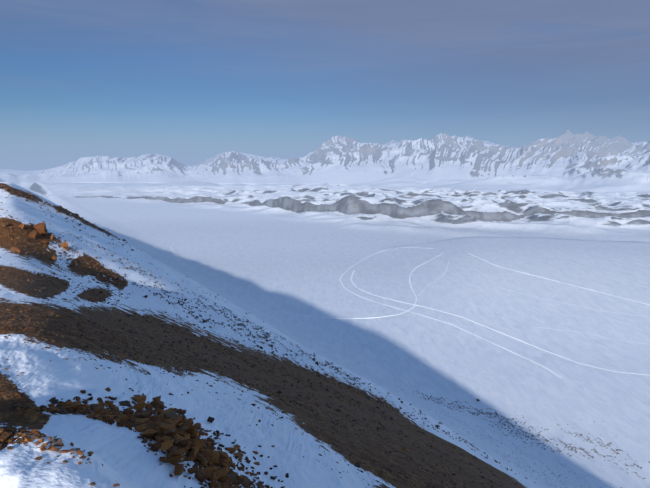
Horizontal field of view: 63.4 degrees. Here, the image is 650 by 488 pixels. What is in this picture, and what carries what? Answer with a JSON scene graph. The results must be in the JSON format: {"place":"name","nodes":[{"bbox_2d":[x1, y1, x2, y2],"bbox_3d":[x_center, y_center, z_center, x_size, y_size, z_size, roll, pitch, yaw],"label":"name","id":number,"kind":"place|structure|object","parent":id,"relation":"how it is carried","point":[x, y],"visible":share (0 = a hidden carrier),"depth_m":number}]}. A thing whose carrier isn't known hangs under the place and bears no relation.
{"place":"outdoors","nodes":[
{"label":"outdoors","id":0,"kind":"place"},
{"bbox_2d":[0,182,649,487],"bbox_3d":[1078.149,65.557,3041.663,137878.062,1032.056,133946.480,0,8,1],"label":"terrain","id":1,"kind":"structure","parent":0,"point":[277,259],"depth_m":243.00},
{"bbox_2d":[0,183,649,487],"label":"scree rocks","id":2,"kind":"object","parent":1,"relation":"on","point":[172,433],"visible":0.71,"depth_m":5.03},
{"bbox_2d":[170,246,649,377],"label":"tracks","id":3,"kind":"object","parent":1,"relation":"on","point":[468,319],"visible":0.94,"depth_m":372.78},
{"bbox_2d":[0,129,649,200],"bbox_3d":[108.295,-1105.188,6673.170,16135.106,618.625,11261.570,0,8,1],"label":"mountain range","id":4,"kind":"structure","parent":0,"point":[568,160],"depth_m":3215.41},
{"bbox_2d":[0,0,649,170],"label":"sky","id":5,"kind":"structure","parent":0,"point":[189,82]}
]}

